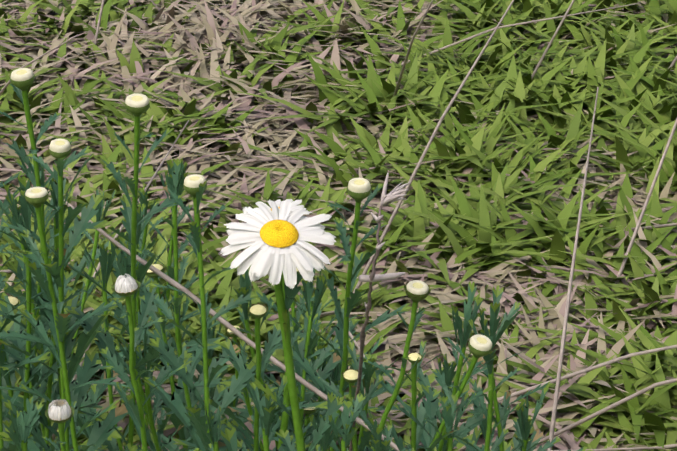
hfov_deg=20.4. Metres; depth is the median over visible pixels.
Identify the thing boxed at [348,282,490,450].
daisy
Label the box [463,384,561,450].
daisy
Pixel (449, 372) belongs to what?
daisy
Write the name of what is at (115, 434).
daisy
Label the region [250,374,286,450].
daisy shoot
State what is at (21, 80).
daisy bud
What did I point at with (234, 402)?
daisy
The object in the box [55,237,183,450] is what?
daisy
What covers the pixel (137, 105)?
daisy bud
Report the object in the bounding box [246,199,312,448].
daisy
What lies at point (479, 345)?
daisy bud
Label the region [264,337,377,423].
daisy
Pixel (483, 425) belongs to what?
daisy
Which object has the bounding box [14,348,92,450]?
daisy
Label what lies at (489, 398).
daisy
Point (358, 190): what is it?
daisy bud
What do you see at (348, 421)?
daisy shoot
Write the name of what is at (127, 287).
daisy bud
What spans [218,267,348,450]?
daisy
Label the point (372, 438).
daisy
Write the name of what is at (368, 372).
daisy
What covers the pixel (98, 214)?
daisy
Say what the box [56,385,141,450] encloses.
daisy
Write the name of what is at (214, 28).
dry grass
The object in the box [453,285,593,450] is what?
daisy
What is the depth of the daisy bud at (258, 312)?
0.99 m
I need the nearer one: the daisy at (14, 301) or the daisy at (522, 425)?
the daisy at (522, 425)
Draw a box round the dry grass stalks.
[0,0,676,450]
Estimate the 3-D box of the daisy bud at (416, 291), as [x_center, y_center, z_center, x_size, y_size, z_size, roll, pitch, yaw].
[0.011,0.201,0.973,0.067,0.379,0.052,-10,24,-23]
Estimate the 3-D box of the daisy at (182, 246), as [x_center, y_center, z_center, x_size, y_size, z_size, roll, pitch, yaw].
[-0.154,0.074,1.433,0.113,0.269,0.111,-14,26,-31]
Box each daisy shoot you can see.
[2,396,43,450]
[194,397,220,450]
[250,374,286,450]
[310,392,352,450]
[328,394,365,450]
[368,408,391,450]
[425,392,470,450]
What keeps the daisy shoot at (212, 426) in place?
on the ground at (312, 90)
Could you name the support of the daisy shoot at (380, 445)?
on the ground at (312, 90)
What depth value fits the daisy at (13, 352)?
1.04 m
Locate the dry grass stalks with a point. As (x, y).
(300, 378)
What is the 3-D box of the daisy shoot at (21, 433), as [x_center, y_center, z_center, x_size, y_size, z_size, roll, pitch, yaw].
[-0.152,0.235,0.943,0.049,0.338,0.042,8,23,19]
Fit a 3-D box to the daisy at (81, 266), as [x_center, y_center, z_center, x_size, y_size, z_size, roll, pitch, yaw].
[-0.216,0.074,1.482,0.088,0.233,0.104,1,22,1]
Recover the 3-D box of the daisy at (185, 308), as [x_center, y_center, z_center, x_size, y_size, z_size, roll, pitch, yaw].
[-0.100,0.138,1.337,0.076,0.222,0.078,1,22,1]
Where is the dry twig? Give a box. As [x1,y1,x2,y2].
[349,173,410,450]
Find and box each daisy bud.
[0,68,117,438]
[0,139,127,450]
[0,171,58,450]
[0,187,141,450]
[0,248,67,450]
[43,399,96,450]
[66,93,191,447]
[98,274,200,450]
[142,174,257,450]
[172,301,327,450]
[281,178,411,450]
[318,354,382,450]
[347,280,431,450]
[349,341,473,450]
[385,334,495,450]
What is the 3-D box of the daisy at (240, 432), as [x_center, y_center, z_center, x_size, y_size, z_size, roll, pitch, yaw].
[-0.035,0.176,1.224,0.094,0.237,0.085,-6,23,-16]
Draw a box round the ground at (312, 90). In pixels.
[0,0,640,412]
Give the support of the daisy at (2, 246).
on the ground at (312, 90)
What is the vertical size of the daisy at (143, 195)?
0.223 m
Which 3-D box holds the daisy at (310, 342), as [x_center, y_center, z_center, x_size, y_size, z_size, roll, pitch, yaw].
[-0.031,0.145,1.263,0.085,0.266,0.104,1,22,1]
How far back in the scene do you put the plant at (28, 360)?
1.02 m
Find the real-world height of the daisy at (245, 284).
0.259 m
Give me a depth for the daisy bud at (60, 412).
0.81 m
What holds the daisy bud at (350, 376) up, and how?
on the ground at (312, 90)
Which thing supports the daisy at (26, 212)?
on the ground at (312, 90)
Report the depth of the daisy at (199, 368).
1.45 m
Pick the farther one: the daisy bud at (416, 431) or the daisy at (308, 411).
the daisy at (308, 411)
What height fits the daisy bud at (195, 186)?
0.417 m
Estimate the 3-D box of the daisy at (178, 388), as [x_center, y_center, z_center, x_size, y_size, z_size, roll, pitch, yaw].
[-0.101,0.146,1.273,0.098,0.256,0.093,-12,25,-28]
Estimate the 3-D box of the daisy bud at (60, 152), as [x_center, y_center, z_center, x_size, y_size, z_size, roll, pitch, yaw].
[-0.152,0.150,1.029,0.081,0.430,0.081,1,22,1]
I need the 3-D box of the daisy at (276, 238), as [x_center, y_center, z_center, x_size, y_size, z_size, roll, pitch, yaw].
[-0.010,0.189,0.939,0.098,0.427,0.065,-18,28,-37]
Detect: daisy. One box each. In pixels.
[0,137,103,434]
[0,175,69,418]
[0,185,122,450]
[0,242,31,333]
[0,296,39,362]
[2,178,107,450]
[3,189,110,336]
[7,354,96,450]
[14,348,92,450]
[18,188,118,374]
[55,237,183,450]
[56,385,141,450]
[84,187,169,334]
[93,202,198,380]
[97,159,224,427]
[108,236,191,450]
[113,322,195,450]
[124,264,278,450]
[136,158,228,450]
[152,279,253,450]
[154,315,272,422]
[194,325,283,449]
[214,269,333,448]
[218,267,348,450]
[220,200,343,450]
[222,340,309,450]
[227,269,343,450]
[243,404,327,449]
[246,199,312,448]
[253,345,364,439]
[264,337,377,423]
[278,268,393,375]
[284,328,407,433]
[325,341,397,450]
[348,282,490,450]
[367,424,384,447]
[417,351,505,450]
[444,319,520,450]
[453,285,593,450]
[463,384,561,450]
[464,392,531,450]
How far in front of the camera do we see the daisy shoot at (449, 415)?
0.92 m
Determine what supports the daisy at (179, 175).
on the ground at (312, 90)
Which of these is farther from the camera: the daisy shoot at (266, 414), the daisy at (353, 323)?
the daisy at (353, 323)
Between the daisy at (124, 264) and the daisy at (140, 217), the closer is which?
the daisy at (124, 264)
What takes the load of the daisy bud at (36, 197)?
on the ground at (312, 90)
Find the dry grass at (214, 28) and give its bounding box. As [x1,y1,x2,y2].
[0,0,676,450]
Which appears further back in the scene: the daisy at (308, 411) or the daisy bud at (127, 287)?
the daisy at (308, 411)
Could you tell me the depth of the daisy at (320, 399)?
1.43 m
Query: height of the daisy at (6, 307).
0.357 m
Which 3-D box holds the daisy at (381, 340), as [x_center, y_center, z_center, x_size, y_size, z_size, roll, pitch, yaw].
[0.005,0.139,1.460,0.114,0.130,0.068,1,22,1]
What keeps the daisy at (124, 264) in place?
on the ground at (312, 90)
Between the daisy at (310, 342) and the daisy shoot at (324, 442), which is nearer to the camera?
the daisy shoot at (324, 442)
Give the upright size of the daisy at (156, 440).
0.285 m
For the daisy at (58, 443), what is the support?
on the dry grass at (214, 28)

